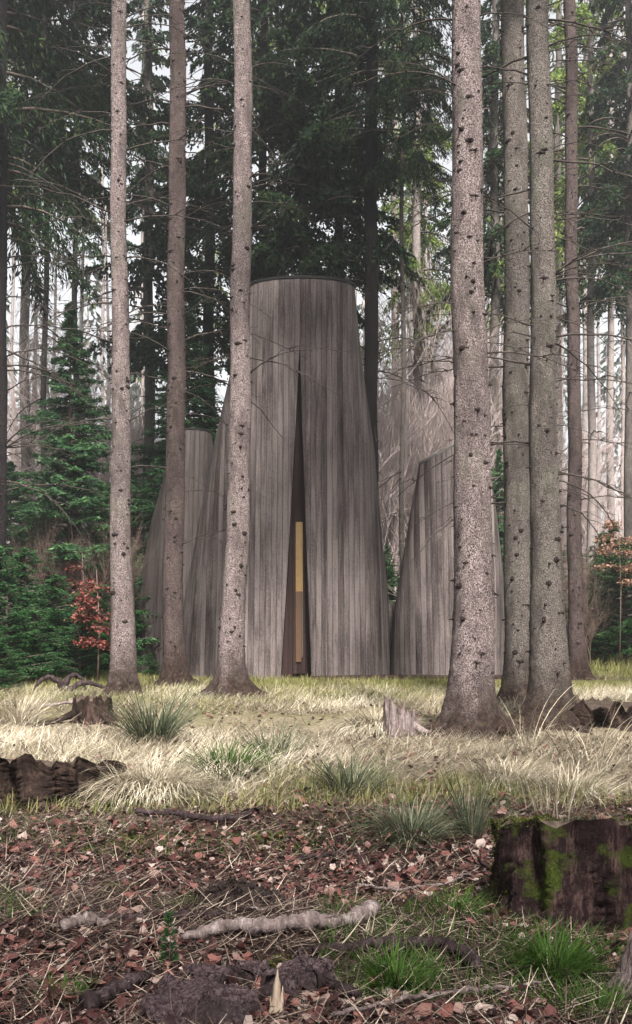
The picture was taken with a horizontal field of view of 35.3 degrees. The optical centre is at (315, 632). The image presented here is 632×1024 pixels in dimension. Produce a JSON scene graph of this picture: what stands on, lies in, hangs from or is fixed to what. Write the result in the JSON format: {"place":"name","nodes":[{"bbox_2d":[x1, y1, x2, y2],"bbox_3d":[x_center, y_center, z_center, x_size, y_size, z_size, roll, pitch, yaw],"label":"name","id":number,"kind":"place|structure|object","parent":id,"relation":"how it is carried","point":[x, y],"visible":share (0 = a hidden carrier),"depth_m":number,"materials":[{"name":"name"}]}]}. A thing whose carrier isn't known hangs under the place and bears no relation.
{"place":"outdoors","nodes":[
{"label":"outdoors","id":0,"kind":"place"},
{"bbox_2d":[0,648,631,1023],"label":"ground","id":1,"kind":"structure","parent":0,"point":[242,717],"depth_m":6.32,"materials":[{"name":"soil"}]},
{"bbox_2d":[0,628,37,688],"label":"young spruce","id":2,"kind":"object","parent":1,"relation":"on","point":[5,672],"visible":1,"depth_m":14.19,"materials":[{"name":"green plant"}]},
{"bbox_2d":[0,544,38,648],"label":"young spruce","id":3,"kind":"object","parent":1,"relation":"on","point":[4,562],"visible":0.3,"depth_m":17.04,"materials":[{"name":"green plant"}]},
{"bbox_2d":[5,460,41,566],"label":"young spruce","id":4,"kind":"object","parent":1,"relation":"on","point":[11,495],"visible":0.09,"depth_m":21.96,"materials":[{"name":"green plant"}]},
{"bbox_2d":[0,685,60,725],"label":"grass tussock","id":5,"kind":"object","parent":1,"relation":"on","point":[24,716],"depth_m":10.82,"materials":[{"name":"plant"}]},
{"bbox_2d":[0,583,67,683],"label":"young spruce","id":6,"kind":"object","parent":1,"relation":"on","point":[12,616],"visible":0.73,"depth_m":15.15,"materials":[{"name":"green plant"}]},
{"bbox_2d":[0,547,67,651],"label":"young spruce","id":7,"kind":"object","parent":1,"relation":"on","point":[20,557],"visible":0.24,"depth_m":17.53,"materials":[{"name":"green plant"}]},
{"bbox_2d":[5,603,70,681],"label":"young spruce","id":8,"kind":"object","parent":1,"relation":"on","point":[38,617],"visible":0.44,"depth_m":15.54,"materials":[{"name":"green plant"}]},
{"bbox_2d":[5,499,71,595],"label":"bare shrub","id":9,"kind":"object","parent":1,"relation":"on","point":[39,548],"visible":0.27,"depth_m":18.44,"materials":[{"name":"plant"}]},
{"bbox_2d":[6,229,98,552],"bbox_3d":[-8.125,-5.992,27.974,6.931,14.182,6.025,0,0,-28],"label":"larch tree","id":10,"kind":"object","parent":1,"relation":"on","point":[36,340],"visible":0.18,"depth_m":27.95,"materials":[{"name":"plant"}]},
{"bbox_2d":[7,2,105,523],"bbox_3d":[-7.903,-11.833,27.103,3.994,25.294,4.826,0,0,42],"label":"spruce tree","id":11,"kind":"object","parent":1,"relation":"on","point":[25,308],"visible":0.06,"depth_m":26.90,"materials":[{"name":"grey plant"}]},
{"bbox_2d":[9,525,107,626],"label":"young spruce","id":12,"kind":"object","parent":1,"relation":"on","point":[63,571],"visible":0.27,"depth_m":18.34,"materials":[{"name":"plant"}]},
{"bbox_2d":[8,574,109,676],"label":"young spruce","id":13,"kind":"object","parent":1,"relation":"on","point":[50,602],"visible":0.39,"depth_m":16.69,"materials":[{"name":"green plant"}]},
{"bbox_2d":[32,672,104,692],"bbox_3d":[-3.470,0.745,14.229,1.204,0.339,0.231,0,0,-9],"label":"upturned root","id":14,"kind":"object","parent":1,"relation":"on","point":[83,682],"visible":0.73,"depth_m":14.15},
{"bbox_2d":[0,721,138,775],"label":"grass tussock","id":15,"kind":"object","parent":1,"relation":"on","point":[60,751],"depth_m":7.30,"materials":[{"name":"plant"}]},
{"bbox_2d":[33,531,106,647],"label":"young spruce","id":16,"kind":"object","parent":1,"relation":"on","point":[66,540],"visible":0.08,"depth_m":18.87,"materials":[{"name":"green plant"}]},
{"bbox_2d":[42,607,109,675],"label":"young spruce","id":17,"kind":"object","parent":1,"relation":"on","point":[74,665],"visible":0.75,"depth_m":15.91,"materials":[{"name":"green plant"}]},
{"bbox_2d":[32,691,119,726],"bbox_3d":[-2.536,0.851,10.795,0.977,0.414,0.687,0,0,0],"label":"tree stump","id":18,"kind":"object","parent":1,"relation":"on","point":[82,708],"visible":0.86,"depth_m":10.66,"materials":[{"name":"brown wood"}]},
{"bbox_2d":[8,139,148,540],"bbox_3d":[-5.986,-5.852,25.853,6.931,14.182,6.025,0,0,33],"label":"larch tree","id":19,"kind":"object","parent":1,"relation":"on","point":[81,318],"visible":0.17,"depth_m":25.95,"materials":[{"name":"plant"}]},
{"bbox_2d":[7,0,150,529],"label":"spruce tree","id":20,"kind":"object","parent":1,"relation":"on","point":[74,180],"visible":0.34,"depth_m":20.53,"materials":[{"name":"green plant"}]},
{"bbox_2d":[0,0,164,615],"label":"spruce tree","id":21,"kind":"object","parent":1,"relation":"on","point":[20,237],"visible":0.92,"depth_m":17.74,"materials":[{"name":"green plant"}]},
{"bbox_2d":[6,301,162,649],"bbox_3d":[-4.874,-2.800,19.263,4.560,7.298,4.205,0,0,0],"label":"young spruce","id":22,"kind":"object","parent":1,"relation":"on","point":[45,507],"visible":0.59,"depth_m":19.07,"materials":[{"name":"green plant"}]},
{"bbox_2d":[59,911,110,930],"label":"fallen branch","id":23,"kind":"object","parent":1,"relation":"on","point":[85,918],"visible":0.94,"depth_m":3.87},
{"bbox_2d":[63,570,110,681],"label":"beech shrub","id":24,"kind":"object","parent":1,"relation":"on","point":[87,599],"visible":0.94,"depth_m":15.33,"materials":[{"name":"red plant"}]},
{"bbox_2d":[7,0,169,525],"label":"spruce tree","id":25,"kind":"object","parent":1,"relation":"on","point":[94,11],"visible":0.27,"depth_m":23.86,"materials":[{"name":"green plant"}]},
{"bbox_2d":[6,311,193,574],"bbox_3d":[-7.600,-4.129,27.868,9.465,9.926,6.101,0,0,17],"label":"bare shrub","id":26,"kind":"object","parent":1,"relation":"on","point":[33,469],"visible":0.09,"depth_m":27.32,"materials":[{"name":"plant"}]},
{"bbox_2d":[65,10,141,477],"bbox_3d":[-8.099,-12.475,37.984,3.190,26.004,2.641,0,0,-22],"label":"spruce tree","id":27,"kind":"object","parent":1,"relation":"on","point":[93,175],"visible":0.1,"depth_m":37.98,"materials":[{"name":"plant"}]},
{"bbox_2d":[64,488,154,653],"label":"bare shrub","id":28,"kind":"object","parent":1,"relation":"on","point":[104,573],"visible":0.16,"depth_m":18.20,"materials":[{"name":"plant"}]},
{"bbox_2d":[6,284,214,568],"bbox_3d":[-6.394,-4.552,27.654,7.851,9.994,9.332,0,0,0],"label":"bare shrub","id":29,"kind":"object","parent":1,"relation":"on","point":[38,397],"visible":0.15,"depth_m":26.94,"materials":[{"name":"plant"}]},
{"bbox_2d":[67,588,153,675],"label":"young spruce","id":30,"kind":"object","parent":1,"relation":"on","point":[103,636],"visible":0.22,"depth_m":16.95,"materials":[{"name":"green plant"}]},
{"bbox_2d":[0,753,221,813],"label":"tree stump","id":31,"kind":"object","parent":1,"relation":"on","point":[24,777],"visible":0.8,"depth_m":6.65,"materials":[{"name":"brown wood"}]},
{"bbox_2d":[62,206,165,542],"bbox_3d":[-6.180,-6.039,31.019,6.476,14.611,5.843,0,0,30],"label":"larch tree","id":32,"kind":"object","parent":1,"relation":"on","point":[107,308],"visible":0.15,"depth_m":30.97,"materials":[{"name":"plant"}]},
{"bbox_2d":[0,0,232,695],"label":"spruce tree","id":33,"kind":"object","parent":1,"relation":"on","point":[123,657],"visible":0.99,"depth_m":14.03,"materials":[{"name":"brown plant"}]},
{"bbox_2d":[78,968,156,1009],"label":"fallen branch","id":34,"kind":"object","parent":1,"relation":"on","point":[95,999],"visible":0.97,"depth_m":3.17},
{"bbox_2d":[111,3,168,479],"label":"spruce tree","id":35,"kind":"object","parent":1,"relation":"on","point":[136,48],"visible":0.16,"depth_m":39.94,"materials":[{"name":"plant"}]},
{"bbox_2d":[83,0,214,536],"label":"spruce tree","id":36,"kind":"object","parent":1,"relation":"on","point":[146,245],"visible":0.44,"depth_m":26.88,"materials":[{"name":"green plant"}]},
{"bbox_2d":[55,730,242,812],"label":"grass tussock","id":37,"kind":"object","parent":1,"relation":"on","point":[157,775],"depth_m":6.77,"materials":[{"name":"plant"}]},
{"bbox_2d":[73,674,224,743],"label":"grass tussock","id":38,"kind":"object","parent":1,"relation":"on","point":[163,725],"depth_m":8.84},
{"bbox_2d":[93,307,225,601],"bbox_3d":[-2.767,-3.243,22.213,5.647,7.915,6.187,0,0,27],"label":"young spruce","id":39,"kind":"object","parent":1,"relation":"on","point":[195,406],"visible":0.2,"depth_m":21.75,"materials":[{"name":"green plant"}]},
{"bbox_2d":[95,904,236,920],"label":"fallen branch","id":40,"kind":"object","parent":1,"relation":"on","point":[182,911],"visible":0.69,"depth_m":4.04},
{"bbox_2d":[62,0,315,686],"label":"spruce tree","id":41,"kind":"object","parent":1,"relation":"on","point":[174,668],"visible":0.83,"depth_m":15.07,"materials":[{"name":"brown plant"}]},
{"bbox_2d":[107,0,275,424],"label":"spruce tree","id":42,"kind":"object","parent":1,"relation":"on","point":[195,165],"visible":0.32,"depth_m":24.75,"materials":[{"name":"green plant"}]},
{"bbox_2d":[134,804,264,822],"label":"fallen branch","id":43,"kind":"object","parent":1,"relation":"on","point":[202,817],"visible":0.94,"depth_m":6.25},
{"bbox_2d":[140,971,262,1023],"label":"bark slab","id":44,"kind":"object","parent":1,"relation":"on","point":[207,995],"depth_m":3.08,"materials":[{"name":"wood"}]},
{"bbox_2d":[182,959,269,989],"bbox_3d":[-0.310,1.181,3.376,0.306,0.136,0.146,0,0,0],"label":"bark slab","id":45,"kind":"object","parent":1,"relation":"on","point":[204,971],"depth_m":3.36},
{"bbox_2d":[155,730,296,790],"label":"grass tussock","id":46,"kind":"object","parent":1,"relation":"on","point":[230,753],"depth_m":7.51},
{"bbox_2d":[187,873,289,907],"bbox_3d":[-0.355,1.165,4.435,0.480,0.173,0.300,0,0,0],"label":"humus heap","id":47,"kind":"object","parent":1,"relation":"on","point":[225,886],"visible":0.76,"depth_m":4.39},
{"bbox_2d":[149,0,348,701],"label":"spruce tree","id":48,"kind":"object","parent":1,"relation":"on","point":[230,674],"visible":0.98,"depth_m":13.80,"materials":[{"name":"brown plant"}]},
{"bbox_2d":[149,0,363,304],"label":"spruce tree","id":49,"kind":"object","parent":1,"relation":"on","point":[281,130],"visible":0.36,"depth_m":23.18,"materials":[{"name":"green plant"}]},
{"bbox_2d":[228,714,335,757],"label":"grass tussock","id":50,"kind":"object","parent":1,"relation":"on","point":[276,741],"depth_m":8.20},
{"bbox_2d":[260,948,335,1002],"bbox_3d":[-0.061,1.181,3.352,0.258,0.151,0.296,0,0,0],"label":"bark slab","id":51,"kind":"object","parent":1,"relation":"on","point":[301,964],"depth_m":3.29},
{"bbox_2d":[253,970,361,998],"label":"fallen branch","id":52,"kind":"object","parent":1,"relation":"on","point":[267,989],"visible":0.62,"depth_m":3.23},
{"bbox_2d":[200,0,415,329],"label":"spruce tree","id":53,"kind":"object","parent":1,"relation":"on","point":[305,263],"visible":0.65,"depth_m":21.95,"materials":[{"name":"green plant"}]},
{"bbox_2d":[0,672,631,1023],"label":"twig litter","id":54,"kind":"object","parent":1,"relation":"on","point":[67,897],"visible":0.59,"depth_m":4.24,"materials":[{"name":"wood"}]},
{"bbox_2d":[0,692,631,1023],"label":"fallen leaves","id":55,"kind":"object","parent":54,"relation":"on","point":[122,1000],"depth_m":4.53,"materials":[{"name":"plant"}]},
{"bbox_2d":[0,678,631,818],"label":"dry grass","id":56,"kind":"structure","parent":1,"relation":"on","point":[37,734],"depth_m":8.83,"materials":[{"name":"plant"}]},
{"bbox_2d":[0,677,631,1010],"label":"green grass","id":57,"kind":"structure","parent":1,"relation":"on","point":[367,792],"depth_m":6.40,"materials":[{"name":"plant"}]},
{"bbox_2d":[6,253,625,574],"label":"wood","id":58,"kind":"object","parent":1,"relation":"on","point":[603,397],"visible":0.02,"depth_m":72.06,"materials":[{"name":"grey wood"}]},
{"bbox_2d":[135,275,504,679],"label":"timber chapel","id":59,"kind":"structure","parent":1,"relation":"on","point":[317,604],"depth_m":17.30,"materials":[{"name":"wood"}]},
{"bbox_2d":[293,511,304,673],"bbox_3d":[-0.293,-0.706,17.099,0.219,2.817,0.571,0,0,0],"label":"door","id":60,"kind":"structure","parent":59,"relation":"in","point":[298,516],"depth_m":17.07,"materials":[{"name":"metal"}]},
{"bbox_2d":[10,651,631,700],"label":"short grass","id":61,"kind":"structure","parent":1,"relation":"on","point":[602,667],"depth_m":15.47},
{"bbox_2d":[251,0,426,492],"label":"spruce tree","id":62,"kind":"object","parent":1,"relation":"on","point":[345,230],"visible":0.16,"depth_m":24.69,"materials":[{"name":"green plant"}]},
{"bbox_2d":[77,689,614,1022],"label":"moss","id":63,"kind":"object","parent":1,"relation":"on","point":[271,840],"visible":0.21,"depth_m":5.58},
{"bbox_2d":[274,738,425,797],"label":"grass tussock","id":64,"kind":"object","parent":1,"relation":"on","point":[343,779],"depth_m":6.83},
{"bbox_2d":[307,696,433,739],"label":"grass tussock","id":65,"kind":"object","parent":1,"relation":"on","point":[372,724],"depth_m":9.77,"materials":[{"name":"plant"}]},
{"bbox_2d":[258,0,492,496],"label":"spruce tree","id":66,"kind":"object","parent":1,"relation":"on","point":[340,122],"visible":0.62,"depth_m":21.38,"materials":[{"name":"green plant"}]},
{"bbox_2d":[202,231,559,598],"bbox_3d":[1.946,-4.335,25.070,8.868,9.800,7.733,0,0,41],"label":"bare shrub","id":67,"kind":"object","parent":1,"relation":"on","point":[447,427],"visible":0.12,"depth_m":24.23,"materials":[{"name":"plant"}]},
{"bbox_2d":[335,932,449,1005],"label":"grass tussock","id":68,"kind":"object","parent":1,"relation":"on","point":[415,972],"depth_m":3.36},
{"bbox_2d":[312,935,481,971],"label":"fallen branch","id":69,"kind":"object","parent":1,"relation":"on","point":[454,945],"visible":0.8,"depth_m":3.67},
{"bbox_2d":[352,0,444,587],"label":"spruce tree","id":70,"kind":"object","parent":1,"relation":"on","point":[392,198],"visible":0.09,"depth_m":30.92,"materials":[{"name":"plant"}]},
{"bbox_2d":[361,0,451,547],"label":"spruce tree","id":71,"kind":"object","parent":1,"relation":"on","point":[415,232],"visible":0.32,"depth_m":26.93,"materials":[{"name":"plant"}]},
{"bbox_2d":[325,0,488,581],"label":"spruce tree","id":72,"kind":"object","parent":1,"relation":"on","point":[404,142],"visible":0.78,"depth_m":21.26,"materials":[{"name":"green plant"}]},
{"bbox_2d":[379,696,442,738],"bbox_3d":[0.938,0.844,9.595,0.837,0.473,0.566,0,0,11],"label":"tree stump","id":73,"kind":"object","parent":1,"relation":"on","point":[406,720],"visible":0.75,"depth_m":9.50,"materials":[{"name":"grey wood"}]},
{"bbox_2d":[335,780,487,856],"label":"grass tussock","id":74,"kind":"object","parent":1,"relation":"on","point":[411,824],"depth_m":5.76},
{"bbox_2d":[199,236,625,592],"bbox_3d":[2.880,-5.398,27.923,11.989,12.574,7.728,0,0,20],"label":"bare shrub","id":75,"kind":"object","parent":1,"relation":"on","point":[409,326],"visible":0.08,"depth_m":26.78,"materials":[{"name":"brown wood"}]},
{"bbox_2d":[397,17,450,415],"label":"spruce tree","id":76,"kind":"object","parent":1,"relation":"on","point":[429,214],"visible":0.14,"depth_m":37.98,"materials":[{"name":"plant"}]},
{"bbox_2d":[331,976,552,1016],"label":"fallen branch","id":77,"kind":"object","parent":1,"relation":"on","point":[403,997],"visible":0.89,"depth_m":3.19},
{"bbox_2d":[402,880,500,919],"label":"grass tussock","id":78,"kind":"object","parent":1,"relation":"on","point":[453,906],"depth_m":4.36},
{"bbox_2d":[409,757,525,837],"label":"grass tussock","id":79,"kind":"object","parent":1,"relation":"on","point":[470,826],"depth_m":5.75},
{"bbox_2d":[340,0,603,742],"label":"spruce tree","id":80,"kind":"object","parent":1,"relation":"on","point":[467,697],"visible":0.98,"depth_m":9.62,"materials":[{"name":"grey plant"}]},
{"bbox_2d":[359,215,608,589],"bbox_3d":[3.491,-5.813,29.082,9.934,12.346,10.934,0,0,-33],"label":"bare shrub","id":81,"kind":"object","parent":1,"relation":"on","point":[411,376],"visible":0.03,"depth_m":27.80,"materials":[{"name":"brown wood"}]},
{"bbox_2d":[357,254,614,593],"bbox_3d":[2.843,-4.525,27.085,9.732,10.112,8.076,0,0,0],"label":"bare shrub","id":82,"kind":"object","parent":1,"relation":"on","point":[417,439],"visible":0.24,"depth_m":25.10,"materials":[{"name":"plant"}]},
{"bbox_2d":[381,264,603,588],"bbox_3d":[3.810,-4.710,27.250,6.318,10.533,6.973,0,0,-27],"label":"bare shrub","id":83,"kind":"object","parent":1,"relation":"on","point":[426,452],"visible":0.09,"depth_m":25.78,"materials":[{"name":"plant"}]},
{"bbox_2d":[422,0,564,515],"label":"spruce tree","id":84,"kind":"object","parent":1,"relation":"on","point":[495,247],"visible":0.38,"depth_m":25.90,"materials":[{"name":"grey plant"}]},
{"bbox_2d":[491,449,503,578],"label":"young spruce","id":85,"kind":"object","parent":1,"relation":"on","point":[498,486],"visible":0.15,"depth_m":23.96,"materials":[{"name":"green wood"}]},
{"bbox_2d":[378,263,625,575],"bbox_3d":[3.973,-4.688,27.778,10.349,10.853,6.670,0,0,38],"label":"bare shrub","id":86,"kind":"object","parent":1,"relation":"on","point":[585,451],"visible":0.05,"depth_m":26.61,"materials":[{"name":"plant"}]},
{"bbox_2d":[444,747,567,791],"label":"grass tussock","id":87,"kind":"object","parent":1,"relation":"on","point":[512,769],"depth_m":7.31,"materials":[{"name":"plant"}]},
{"bbox_2d":[391,0,631,706],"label":"spruce tree","id":88,"kind":"object","parent":1,"relation":"on","point":[516,483],"visible":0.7,"depth_m":12.39,"materials":[{"name":"grey plant"}]},
{"bbox_2d":[393,0,631,732],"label":"spruce tree","id":89,"kind":"object","parent":1,"relation":"on","point":[549,668],"visible":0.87,"depth_m":10.75,"materials":[{"name":"grey plant"}]},
{"bbox_2d":[451,0,631,679],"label":"spruce tree","id":90,"kind":"object","parent":1,"relation":"on","point":[577,653],"visible":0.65,"depth_m":16.21,"materials":[{"name":"brown plant"}]},
{"bbox_2d":[496,758,606,819],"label":"grass tussock","id":91,"kind":"object","parent":1,"relation":"on","point":[546,804],"depth_m":6.19,"materials":[{"name":"plant"}]},
{"bbox_2d":[484,914,622,995],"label":"grass tussock","id":92,"kind":"object","parent":1,"relation":"on","point":[572,957],"depth_m":3.55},
{"bbox_2d":[477,813,631,937],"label":"tree stump","id":93,"kind":"object","parent":1,"relation":"on","point":[579,868],"visible":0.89,"depth_m":4.15,"materials":[{"name":"brown wood"}]},
{"bbox_2d":[501,0,617,520],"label":"spruce tree","id":94,"kind":"object","parent":1,"relation":"on","point":[555,73],"visible":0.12,"depth_m":29.90,"materials":[{"name":"brown plant"}]},
{"bbox_2d":[499,401,623,602],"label":"bare shrub","id":95,"kind":"object","parent":1,"relation":"on","point":[584,537],"visible":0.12,"depth_m":28.90,"materials":[{"name":"plant"}]},
{"bbox_2d":[492,0,631,630],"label":"spruce tree","id":96,"kind":"object","parent":1,"relation":"on","point":[558,107],"visible":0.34,"depth_m":23.93,"materials":[{"name":"plant"}]},
{"bbox_2d":[502,676,631,773],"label":"grass tussock","id":97,"kind":"object","parent":1,"relation":"on","point":[586,743],"depth_m":7.57,"materials":[{"name":"plant"}]},
{"bbox_2d":[503,759,631,806],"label":"grass tussock","id":98,"kind":"object","parent":1,"relation":"on","point":[579,784],"depth_m":6.83,"materials":[{"name":"plant"}]},
{"bbox_2d":[561,0,607,560],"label":"spruce tree","id":99,"kind":"object","parent":1,"relation":"on","point":[585,415],"visible":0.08,"depth_m":35.92,"materials":[{"name":"plant"}]},
{"bbox_2d":[538,973,631,1023],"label":"grass tussock","id":100,"kind":"object","parent":1,"relation":"on","point":[592,1003],"depth_m":3.21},
{"bbox_2d":[561,514,616,664],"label":"bare shrub","id":101,"kind":"object","parent":1,"relation":"on","point":[587,616],"visible":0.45,"depth_m":20.23,"materials":[{"name":"plant"}]},
{"bbox_2d":[557,421,623,598],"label":"bare shrub","id":102,"kind":"object","parent":1,"relation":"on","point":[599,510],"visible":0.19,"depth_m":28.87,"materials":[{"name":"plant"}]},
{"bbox_2d":[555,0,631,645],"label":"spruce tree","id":103,"kind":"object","parent":1,"relation":"on","point":[607,84],"visible":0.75,"depth_m":22.97,"materials":[{"name":"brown plant"}]},
{"bbox_2d":[561,17,625,609],"bbox_3d":[8.798,-11.133,28.996,3.468,23.660,3.239,0,0,0],"label":"spruce tree","id":104,"kind":"object","parent":1,"relation":"on","point":[610,369],"visible":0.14,"depth_m":28.93,"materials":[{"name":"plant"}]},
{"bbox_2d":[564,553,629,659],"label":"young spruce","id":105,"kind":"object","parent":1,"relation":"on","point":[597,559],"visible":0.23,"depth_m":21.90,"materials":[{"name":"green plant"}]},
{"bbox_2d":[568,694,631,731],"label":"tree stump","id":106,"kind":"object","parent":1,"relation":"on","point":[597,710],"visible":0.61,"depth_m":10.47,"materials":[{"name":"wood"}]},
{"bbox_2d":[584,542,631,663],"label":"young spruce","id":107,"kind":"object","parent":1,"relation":"on","point":[626,633],"visible":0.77,"depth_m":20.96,"materials":[{"name":"green plant"}]},
{"bbox_2d":[595,7,626,560],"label":"spruce tree","id":108,"kind":"object","parent":1,"relation":"on","point":[623,390],"visible":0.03,"depth_m":37.96,"materials":[{"name":"plant"}]},
{"bbox_2d":[591,514,631,665],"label":"beech shrub","id":109,"kind":"object","parent":1,"relation":"on","point":[626,568],"visible":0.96,"depth_m":19.99,"materials":[{"name":"brown plant"}]},
{"bbox_2d":[607,931,631,999],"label":"tree stump","id":110,"kind":"object","parent":1,"relation":"on","point":[625,964],"visible":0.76,"depth_m":3.39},
{"bbox_2d":[6,0,625,597],"label":"sky","id":111,"kind":"structure","parent":0,"point":[137,66],"materials":[{"name":"white"}]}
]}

